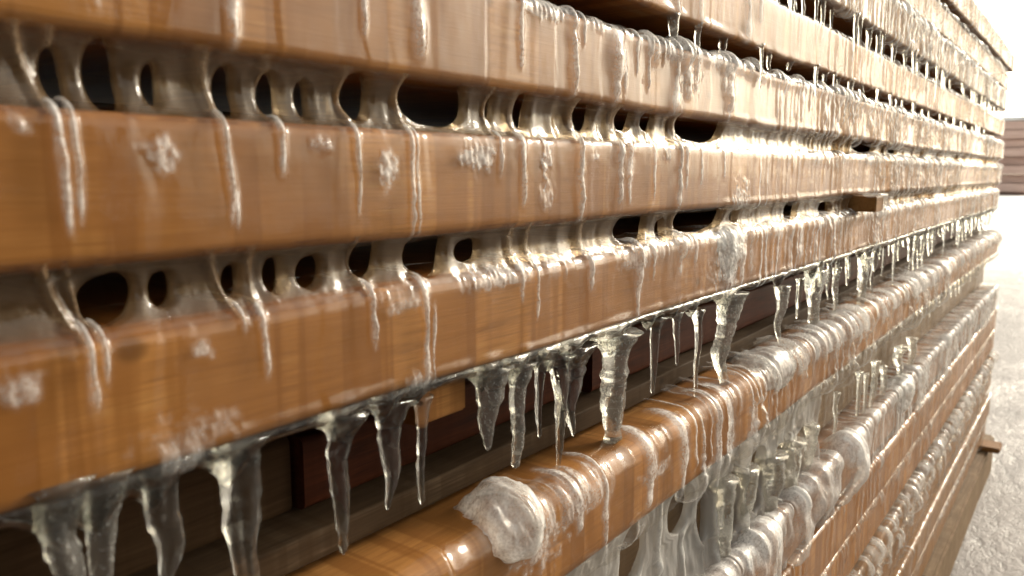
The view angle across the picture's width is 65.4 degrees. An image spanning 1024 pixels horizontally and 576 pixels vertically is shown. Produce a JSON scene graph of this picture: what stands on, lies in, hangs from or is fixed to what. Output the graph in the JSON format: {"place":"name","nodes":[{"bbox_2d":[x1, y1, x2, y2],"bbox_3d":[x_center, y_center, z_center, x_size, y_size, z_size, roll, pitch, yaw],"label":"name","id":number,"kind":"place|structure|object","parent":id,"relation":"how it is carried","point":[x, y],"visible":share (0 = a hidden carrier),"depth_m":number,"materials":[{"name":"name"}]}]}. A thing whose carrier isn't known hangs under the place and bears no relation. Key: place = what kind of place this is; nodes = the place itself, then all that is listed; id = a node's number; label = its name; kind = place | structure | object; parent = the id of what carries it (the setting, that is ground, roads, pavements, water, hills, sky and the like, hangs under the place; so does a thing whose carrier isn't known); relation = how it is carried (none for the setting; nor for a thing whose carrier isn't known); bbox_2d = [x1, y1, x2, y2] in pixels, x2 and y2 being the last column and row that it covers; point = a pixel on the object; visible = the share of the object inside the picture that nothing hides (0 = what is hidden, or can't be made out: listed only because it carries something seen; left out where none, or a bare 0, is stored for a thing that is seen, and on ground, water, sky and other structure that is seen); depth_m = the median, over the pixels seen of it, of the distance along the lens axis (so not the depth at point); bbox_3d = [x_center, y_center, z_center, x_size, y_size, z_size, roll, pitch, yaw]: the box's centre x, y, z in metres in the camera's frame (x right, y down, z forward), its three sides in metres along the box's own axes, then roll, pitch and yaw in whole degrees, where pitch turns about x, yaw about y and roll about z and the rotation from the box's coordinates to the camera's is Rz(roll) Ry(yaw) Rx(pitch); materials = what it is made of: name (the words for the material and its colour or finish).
{"place":"outdoors","nodes":[
{"label":"outdoors","id":0,"kind":"place"},
{"bbox_2d":[930,184,1023,575],"bbox_3d":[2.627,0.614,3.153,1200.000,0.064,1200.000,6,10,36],"label":"ground","id":1,"kind":"structure","parent":0,"point":[992,543],"depth_m":3.43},
{"bbox_2d":[922,434,993,575],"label":"skid beam","id":2,"kind":"structure","parent":1,"relation":"on","point":[943,556],"depth_m":2.22,"materials":[{"name":"brown wood"}]},
{"bbox_2d":[911,420,985,575],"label":"timber board","id":3,"kind":"object","parent":2,"relation":"on","point":[922,562],"visible":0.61,"depth_m":2.07,"materials":[{"name":"brown wood"}]},
{"bbox_2d":[889,394,990,575],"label":"timber board","id":4,"kind":"object","parent":3,"relation":"on","point":[910,555],"visible":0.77,"depth_m":1.92,"materials":[{"name":"brown wood"}]},
{"bbox_2d":[874,370,991,575],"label":"timber board","id":5,"kind":"object","parent":4,"relation":"on","point":[889,561],"visible":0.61,"depth_m":1.78,"materials":[{"name":"brown wood"}]},
{"bbox_2d":[848,351,996,575],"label":"timber board","id":6,"kind":"object","parent":5,"relation":"on","point":[871,558],"visible":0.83,"depth_m":1.61,"materials":[{"name":"brown wood"}]},
{"bbox_2d":[820,330,994,575],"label":"timber board","id":7,"kind":"object","parent":6,"relation":"on","point":[844,560],"visible":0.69,"depth_m":1.48,"materials":[{"name":"orange wood"}]},
{"bbox_2d":[774,308,996,575],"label":"timber board","id":8,"kind":"object","parent":7,"relation":"on","point":[814,553],"visible":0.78,"depth_m":1.29,"materials":[{"name":"orange wood"}]},
{"bbox_2d":[661,284,998,575],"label":"timber board","id":9,"kind":"object","parent":8,"relation":"on","point":[762,545],"visible":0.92,"depth_m":1.08,"materials":[{"name":"orange wood"}]},
{"bbox_2d":[656,402,799,575],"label":"icicles","id":10,"kind":"object","parent":9,"relation":"on","point":[745,517],"visible":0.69,"depth_m":0.77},
{"bbox_2d":[566,264,983,575],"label":"timber board","id":11,"kind":"object","parent":9,"relation":"on","point":[632,550],"visible":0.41,"depth_m":0.86,"materials":[{"name":"brown wood"}]},
{"bbox_2d":[285,229,1002,575],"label":"timber board","id":12,"kind":"object","parent":11,"relation":"on","point":[595,493],"visible":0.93,"depth_m":0.61,"materials":[{"name":"orange wood"}]},
{"bbox_2d":[453,476,545,563],"bbox_3d":[-0.006,0.141,0.489,0.059,0.048,0.059,6,10,36],"label":"ice lump","id":13,"kind":"object","parent":12,"relation":"on","point":[499,543],"visible":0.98,"depth_m":0.47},
{"bbox_2d":[130,227,983,575],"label":"timber board","id":14,"kind":"object","parent":12,"relation":"on","point":[292,539],"visible":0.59,"depth_m":0.50,"materials":[{"name":"brown wood"}]},
{"bbox_2d":[0,437,291,575],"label":"timber board","id":15,"kind":"object","parent":14,"relation":"on","point":[200,510],"visible":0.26,"depth_m":0.38,"materials":[{"name":"brown wood"}]},
{"bbox_2d":[286,370,554,508],"bbox_3d":[-0.150,0.071,0.633,0.301,0.043,0.284,6,10,36],"label":"timber board","id":16,"kind":"object","parent":14,"relation":"on","point":[310,485],"visible":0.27,"depth_m":0.47,"materials":[{"name":"red wood"}]},
{"bbox_2d":[370,378,464,425],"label":"spacer block","id":17,"kind":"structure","parent":16,"relation":"on","point":[448,399],"depth_m":0.46,"materials":[{"name":"orange wood"}]},
{"bbox_2d":[581,220,978,391],"bbox_3d":[0.709,-0.095,1.771,0.302,0.048,2.574,6,10,36],"label":"timber board","id":18,"kind":"object","parent":14,"relation":"on","point":[759,304],"visible":0.22,"depth_m":0.86,"materials":[{"name":"red wood"}]},
{"bbox_2d":[633,274,789,324],"bbox_3d":[0.332,-0.054,1.269,0.301,0.021,3.830,6,10,36],"label":"timber board","id":19,"kind":"object","parent":18,"relation":"on","point":[663,314],"depth_m":0.77,"materials":[{"name":"brown wood"}]},
{"bbox_2d":[0,187,998,535],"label":"timber board","id":20,"kind":"object","parent":19,"relation":"on","point":[200,371],"visible":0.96,"depth_m":0.39,"materials":[{"name":"orange wood"}]},
{"bbox_2d":[29,473,96,575],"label":"icicle","id":21,"kind":"object","parent":20,"relation":"hanging from","point":[60,543],"visible":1,"depth_m":0.28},
{"bbox_2d":[85,467,134,575],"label":"icicle","id":22,"kind":"object","parent":20,"relation":"hanging from","point":[100,543],"visible":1,"depth_m":0.29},
{"bbox_2d":[135,453,193,575],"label":"icicle","id":23,"kind":"object","parent":20,"relation":"hanging from","point":[164,519],"visible":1,"depth_m":0.31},
{"bbox_2d":[218,436,268,575],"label":"icicle","id":24,"kind":"object","parent":20,"relation":"hanging from","point":[240,483],"visible":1,"depth_m":0.34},
{"bbox_2d":[325,409,370,554],"bbox_3d":[-0.080,0.095,0.391,0.023,0.070,0.035,6,10,36],"label":"icicle","id":25,"kind":"object","parent":20,"relation":"hanging from","point":[338,447],"visible":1,"depth_m":0.38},
{"bbox_2d":[374,397,415,509],"bbox_3d":[-0.063,0.087,0.415,0.017,0.058,0.029,6,10,36],"label":"icicle","id":26,"kind":"object","parent":20,"relation":"hanging from","point":[389,421],"visible":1,"depth_m":0.41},
{"bbox_2d":[414,393,433,503],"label":"icicle","id":27,"kind":"object","parent":20,"relation":"hanging from","point":[421,407],"visible":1,"depth_m":0.43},
{"bbox_2d":[473,365,514,450],"bbox_3d":[-0.012,0.074,0.482,0.026,0.053,0.035,6,10,36],"label":"icicle","id":28,"kind":"object","parent":20,"relation":"hanging from","point":[489,397],"visible":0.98,"depth_m":0.48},
{"bbox_2d":[0,97,1003,274],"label":"timber board","id":29,"kind":"object","parent":20,"relation":"on","point":[83,188],"visible":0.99,"depth_m":0.35,"materials":[{"name":"orange wood"}]},
{"bbox_2d":[0,96,931,161],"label":"spacer lath","id":30,"kind":"object","parent":29,"relation":"on","point":[38,102],"visible":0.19,"depth_m":0.58,"materials":[{"name":"brown wood"}]},
{"bbox_2d":[0,0,1003,160],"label":"timber board","id":31,"kind":"object","parent":29,"relation":"on","point":[452,59],"visible":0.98,"depth_m":0.47,"materials":[{"name":"orange wood"}]},
{"bbox_2d":[524,0,1003,136],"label":"timber board","id":32,"kind":"object","parent":31,"relation":"on","point":[781,33],"visible":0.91,"depth_m":0.85,"materials":[{"name":"orange wood"}]},
{"bbox_2d":[667,12,680,47],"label":"icicle","id":33,"kind":"object","parent":32,"relation":"hanging from","point":[673,23],"visible":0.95,"depth_m":0.63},
{"bbox_2d":[694,21,703,54],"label":"icicle","id":34,"kind":"object","parent":32,"relation":"hanging from","point":[697,32],"visible":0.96,"depth_m":0.66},
{"bbox_2d":[718,37,728,59],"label":"icicle","id":35,"kind":"object","parent":32,"relation":"hanging from","point":[722,45],"visible":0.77,"depth_m":0.72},
{"bbox_2d":[759,43,764,89],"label":"icicle","id":36,"kind":"object","parent":32,"relation":"hanging from","point":[761,46],"visible":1,"depth_m":0.78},
{"bbox_2d":[766,54,771,69],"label":"icicle","id":37,"kind":"object","parent":32,"relation":"hanging from","point":[768,59],"visible":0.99,"depth_m":0.81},
{"bbox_2d":[786,57,797,70],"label":"icicle","id":38,"kind":"object","parent":32,"relation":"hanging from","point":[789,65],"visible":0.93,"depth_m":0.87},
{"bbox_2d":[814,64,819,96],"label":"icicle","id":39,"kind":"object","parent":32,"relation":"hanging from","point":[816,67],"visible":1,"depth_m":0.92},
{"bbox_2d":[822,72,828,90],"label":"icicle","id":40,"kind":"object","parent":32,"relation":"hanging from","point":[824,76],"visible":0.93,"depth_m":0.97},
{"bbox_2d":[847,78,855,107],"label":"icicle","id":41,"kind":"object","parent":32,"relation":"hanging from","point":[851,81],"visible":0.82,"depth_m":1.06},
{"bbox_2d":[857,84,863,101],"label":"icicle","id":42,"kind":"object","parent":32,"relation":"hanging from","point":[861,89],"visible":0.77,"depth_m":1.12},
{"bbox_2d":[876,88,881,105],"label":"icicle","id":43,"kind":"object","parent":32,"relation":"hanging from","point":[878,91],"visible":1,"depth_m":1.18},
{"bbox_2d":[773,0,1007,111],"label":"timber board","id":44,"kind":"object","parent":32,"relation":"on","point":[894,20],"visible":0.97,"depth_m":1.37,"materials":[{"name":"brown wood"}]},
{"bbox_2d":[788,0,794,12],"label":"icicle","id":45,"kind":"object","parent":44,"relation":"hanging from","point":[791,4],"visible":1,"depth_m":0.84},
{"bbox_2d":[815,0,818,21],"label":"icicle","id":46,"kind":"object","parent":44,"relation":"hanging from","point":[816,7],"visible":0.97,"depth_m":0.92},
{"bbox_2d":[821,0,825,25],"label":"icicle","id":47,"kind":"object","parent":44,"relation":"hanging from","point":[823,5],"visible":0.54,"depth_m":0.95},
{"bbox_2d":[830,6,834,29],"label":"icicle","id":48,"kind":"object","parent":44,"relation":"hanging from","point":[831,14],"visible":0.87,"depth_m":0.98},
{"bbox_2d":[853,12,860,61],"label":"icicle","id":49,"kind":"object","parent":44,"relation":"hanging from","point":[856,16],"visible":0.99,"depth_m":1.05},
{"bbox_2d":[858,17,863,45],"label":"icicle","id":50,"kind":"object","parent":44,"relation":"hanging from","point":[860,22],"visible":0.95,"depth_m":1.08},
{"bbox_2d":[866,25,872,49],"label":"icicle","id":51,"kind":"object","parent":44,"relation":"hanging from","point":[869,36],"visible":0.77,"depth_m":1.13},
{"bbox_2d":[875,30,881,54],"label":"icicle","id":52,"kind":"object","parent":44,"relation":"hanging from","point":[878,36],"visible":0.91,"depth_m":1.17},
{"bbox_2d":[881,33,886,56],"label":"icicle","id":53,"kind":"object","parent":44,"relation":"hanging from","point":[884,35],"visible":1,"depth_m":1.20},
{"bbox_2d":[891,40,897,63],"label":"icicle","id":54,"kind":"object","parent":44,"relation":"hanging from","point":[893,50],"visible":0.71,"depth_m":1.26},
{"bbox_2d":[903,47,907,67],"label":"icicle","id":55,"kind":"object","parent":44,"relation":"hanging from","point":[904,57],"visible":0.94,"depth_m":1.33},
{"bbox_2d":[912,50,918,72],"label":"icicle","id":56,"kind":"object","parent":44,"relation":"hanging from","point":[914,53],"visible":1,"depth_m":1.36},
{"bbox_2d":[915,54,920,90],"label":"icicle","id":57,"kind":"object","parent":44,"relation":"hanging from","point":[917,67],"visible":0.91,"depth_m":1.41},
{"bbox_2d":[925,60,931,96],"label":"icicle","id":58,"kind":"object","parent":44,"relation":"hanging from","point":[928,62],"visible":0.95,"depth_m":1.48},
{"bbox_2d":[934,65,938,102],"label":"icicle","id":59,"kind":"object","parent":44,"relation":"hanging from","point":[937,73],"visible":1,"depth_m":1.55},
{"bbox_2d":[941,69,945,96],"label":"icicle","id":60,"kind":"object","parent":44,"relation":"hanging from","point":[943,75],"visible":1,"depth_m":1.62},
{"bbox_2d":[898,0,1008,89],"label":"timber board","id":61,"kind":"object","parent":44,"relation":"on","point":[935,13],"visible":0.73,"depth_m":1.76,"materials":[{"name":"brown wood"}]},
{"bbox_2d":[935,0,1014,71],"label":"timber board","id":62,"kind":"object","parent":61,"relation":"on","point":[969,14],"visible":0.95,"depth_m":1.99,"materials":[{"name":"brown wood"}]},
{"bbox_2d":[912,101,917,124],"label":"icicle","id":63,"kind":"object","parent":32,"relation":"hanging from","point":[914,103],"visible":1,"depth_m":1.40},
{"bbox_2d":[11,18,996,166],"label":"icicles","id":64,"kind":"object","parent":29,"relation":"on","point":[211,105],"visible":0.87,"depth_m":0.46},
{"bbox_2d":[41,182,998,344],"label":"icicles","id":65,"kind":"object","parent":20,"relation":"on","point":[43,272],"visible":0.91,"depth_m":0.54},
{"bbox_2d":[508,361,536,468],"bbox_3d":[0.005,0.082,0.507,0.018,0.070,0.029,6,10,36],"label":"icicle","id":66,"kind":"object","parent":20,"relation":"hanging from","point":[517,392],"visible":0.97,"depth_m":0.50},
{"bbox_2d":[534,360,549,437],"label":"icicle","id":67,"kind":"object","parent":20,"relation":"hanging from","point":[540,374],"visible":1,"depth_m":0.52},
{"bbox_2d":[549,354,574,470],"bbox_3d":[0.030,0.087,0.542,0.019,0.083,0.027,6,10,36],"label":"icicle","id":68,"kind":"object","parent":20,"relation":"hanging from","point":[559,374],"visible":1,"depth_m":0.54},
{"bbox_2d":[565,341,597,436],"bbox_3d":[0.046,0.073,0.562,0.024,0.065,0.044,6,10,36],"label":"icicle","id":69,"kind":"object","parent":20,"relation":"hanging from","point":[578,363],"visible":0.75,"depth_m":0.56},
{"bbox_2d":[588,326,644,443],"bbox_3d":[0.080,0.076,0.608,0.032,0.083,0.067,6,10,36],"label":"icicle","id":70,"kind":"object","parent":20,"relation":"hanging from","point":[614,371],"visible":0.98,"depth_m":0.60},
{"bbox_2d":[649,316,668,393],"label":"icicle","id":71,"kind":"object","parent":20,"relation":"hanging from","point":[655,330],"visible":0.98,"depth_m":0.66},
{"bbox_2d":[672,311,683,364],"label":"icicle","id":72,"kind":"object","parent":20,"relation":"hanging from","point":[676,320],"visible":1,"depth_m":0.69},
{"bbox_2d":[691,307,705,397],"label":"icicle","id":73,"kind":"object","parent":20,"relation":"hanging from","point":[697,316],"visible":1,"depth_m":0.72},
{"bbox_2d":[692,224,744,276],"bbox_3d":[0.194,-0.034,0.768,0.051,0.056,0.074,6,10,36],"label":"ice lump","id":74,"kind":"object","parent":20,"relation":"on","point":[721,238],"visible":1,"depth_m":0.74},
{"bbox_2d":[710,291,749,384],"bbox_3d":[0.212,0.051,0.787,0.029,0.092,0.054,6,10,36],"label":"icicle","id":75,"kind":"object","parent":20,"relation":"hanging from","point":[727,318],"visible":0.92,"depth_m":0.78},
{"bbox_2d":[773,285,790,343],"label":"icicle","id":76,"kind":"object","parent":20,"relation":"hanging from","point":[782,293],"visible":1,"depth_m":0.91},
{"bbox_2d":[795,278,804,318],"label":"icicle","id":77,"kind":"object","parent":20,"relation":"hanging from","point":[799,283],"visible":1,"depth_m":0.97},
{"bbox_2d":[717,195,883,211],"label":"spacer block","id":78,"kind":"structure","parent":20,"relation":"on","point":[863,203],"depth_m":1.15,"materials":[{"name":"brown wood"}]},
{"bbox_2d":[804,269,826,332],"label":"icicle","id":79,"kind":"object","parent":20,"relation":"hanging from","point":[814,285],"visible":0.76,"depth_m":1.01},
{"bbox_2d":[817,260,824,270],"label":"icicle","id":80,"kind":"object","parent":20,"relation":"hanging from","point":[821,267],"visible":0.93,"depth_m":1.01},
{"bbox_2d":[825,257,833,299],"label":"icicle","id":81,"kind":"object","parent":20,"relation":"hanging from","point":[829,268],"visible":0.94,"depth_m":1.06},
{"bbox_2d":[832,267,841,318],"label":"icicle","id":82,"kind":"object","parent":20,"relation":"hanging from","point":[836,271],"visible":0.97,"depth_m":1.10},
{"bbox_2d":[845,257,848,285],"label":"icicle","id":83,"kind":"object","parent":20,"relation":"hanging from","point":[846,272],"visible":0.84,"depth_m":1.17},
{"bbox_2d":[847,255,850,278],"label":"icicle","id":84,"kind":"object","parent":20,"relation":"hanging from","point":[848,262],"visible":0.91,"depth_m":1.15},
{"bbox_2d":[857,257,870,305],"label":"icicle","id":85,"kind":"object","parent":20,"relation":"hanging from","point":[863,265],"visible":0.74,"depth_m":1.22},
{"bbox_2d":[871,247,876,271],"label":"icicle","id":86,"kind":"object","parent":20,"relation":"hanging from","point":[873,255],"visible":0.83,"depth_m":1.28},
{"bbox_2d":[870,246,878,296],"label":"icicle","id":87,"kind":"object","parent":20,"relation":"hanging from","point":[872,272],"visible":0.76,"depth_m":1.31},
{"bbox_2d":[881,248,885,276],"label":"icicle","id":88,"kind":"object","parent":20,"relation":"hanging from","point":[883,256],"visible":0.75,"depth_m":1.36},
{"bbox_2d":[892,238,897,284],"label":"icicle","id":89,"kind":"object","parent":20,"relation":"hanging from","point":[894,255],"visible":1,"depth_m":1.38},
{"bbox_2d":[907,232,914,261],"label":"icicle","id":90,"kind":"object","parent":20,"relation":"hanging from","point":[909,240],"visible":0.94,"depth_m":1.51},
{"bbox_2d":[912,233,920,271],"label":"icicle","id":91,"kind":"object","parent":20,"relation":"hanging from","point":[915,242],"visible":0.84,"depth_m":1.56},
{"bbox_2d":[917,236,920,267],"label":"icicle","id":92,"kind":"object","parent":20,"relation":"hanging from","point":[918,252],"visible":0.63,"depth_m":1.60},
{"bbox_2d":[919,228,927,259],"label":"icicle","id":93,"kind":"object","parent":20,"relation":"hanging from","point":[922,242],"visible":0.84,"depth_m":1.61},
{"bbox_2d":[921,227,927,267],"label":"icicle","id":94,"kind":"object","parent":20,"relation":"hanging from","point":[922,258],"visible":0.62,"depth_m":1.64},
{"bbox_2d":[931,229,934,251],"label":"icicle","id":95,"kind":"object","parent":20,"relation":"hanging from","point":[933,241],"visible":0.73,"depth_m":1.74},
{"bbox_2d":[957,216,965,250],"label":"icicle","id":96,"kind":"object","parent":20,"relation":"hanging from","point":[960,233],"visible":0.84,"depth_m":2.05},
{"bbox_2d":[986,209,990,232],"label":"icicle","id":97,"kind":"object","parent":20,"relation":"hanging from","point":[988,219],"visible":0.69,"depth_m":2.54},
{"bbox_2d":[708,472,739,563],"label":"icicle","id":98,"kind":"object","parent":12,"relation":"hanging from","point":[724,491],"visible":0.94,"depth_m":0.77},
{"bbox_2d":[734,462,759,534],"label":"icicle","id":99,"kind":"object","parent":12,"relation":"hanging from","point":[748,484],"visible":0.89,"depth_m":0.82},
{"bbox_2d":[726,346,796,390],"bbox_3d":[0.277,0.090,0.892,0.067,0.049,0.125,6,10,36],"label":"ice lump","id":100,"kind":"object","parent":12,"relation":"on","point":[766,364],"visible":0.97,"depth_m":0.86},
{"bbox_2d":[754,448,788,516],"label":"icicle","id":101,"kind":"object","parent":12,"relation":"hanging from","point":[771,463],"visible":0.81,"depth_m":0.89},
{"bbox_2d":[775,436,806,487],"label":"icicle","id":102,"kind":"object","parent":12,"relation":"hanging from","point":[793,447],"visible":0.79,"depth_m":0.94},
{"bbox_2d":[802,421,819,473],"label":"icicle","id":103,"kind":"object","parent":12,"relation":"hanging from","point":[811,430],"visible":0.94,"depth_m":1.01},
{"bbox_2d":[833,391,840,432],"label":"icicle","id":104,"kind":"object","parent":12,"relation":"hanging from","point":[836,394],"visible":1,"depth_m":1.10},
{"bbox_2d":[855,370,863,415],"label":"icicle","id":105,"kind":"object","parent":12,"relation":"hanging from","point":[859,373],"visible":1,"depth_m":1.21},
{"bbox_2d":[862,372,869,416],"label":"icicle","id":106,"kind":"object","parent":12,"relation":"hanging from","point":[865,378],"visible":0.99,"depth_m":1.25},
{"bbox_2d":[868,359,880,407],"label":"icicle","id":107,"kind":"object","parent":12,"relation":"hanging from","point":[875,363],"visible":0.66,"depth_m":1.29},
{"bbox_2d":[879,364,887,399],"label":"icicle","id":108,"kind":"object","parent":12,"relation":"hanging from","point":[883,369],"visible":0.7,"depth_m":1.34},
{"bbox_2d":[892,344,908,379],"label":"icicle","id":109,"kind":"object","parent":12,"relation":"hanging from","point":[899,351],"visible":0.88,"depth_m":1.46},
{"bbox_2d":[906,336,917,370],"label":"icicle","id":110,"kind":"object","parent":12,"relation":"hanging from","point":[912,342],"visible":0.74,"depth_m":1.54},
{"bbox_2d":[887,374,914,413],"bbox_3d":[0.703,0.196,1.458,0.064,0.078,0.147,6,10,36],"label":"ice lump","id":111,"kind":"object","parent":9,"relation":"on","point":[902,383],"visible":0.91,"depth_m":1.43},
{"bbox_2d":[978,439,1001,453],"bbox_3d":[1.409,0.513,2.846,0.580,0.017,0.090,6,10,36],"label":"bearer","id":112,"kind":"object","parent":2,"relation":"on","point":[990,446],"visible":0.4,"depth_m":2.67,"materials":[{"name":"brown wood"}]},
{"bbox_2d":[990,116,1023,194],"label":"timber stack","id":113,"kind":"object","parent":1,"relation":"on","point":[1011,180],"visible":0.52,"depth_m":38.22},
{"bbox_2d":[932,0,1023,165],"label":"sky","id":114,"kind":"structure","parent":0,"point":[1006,16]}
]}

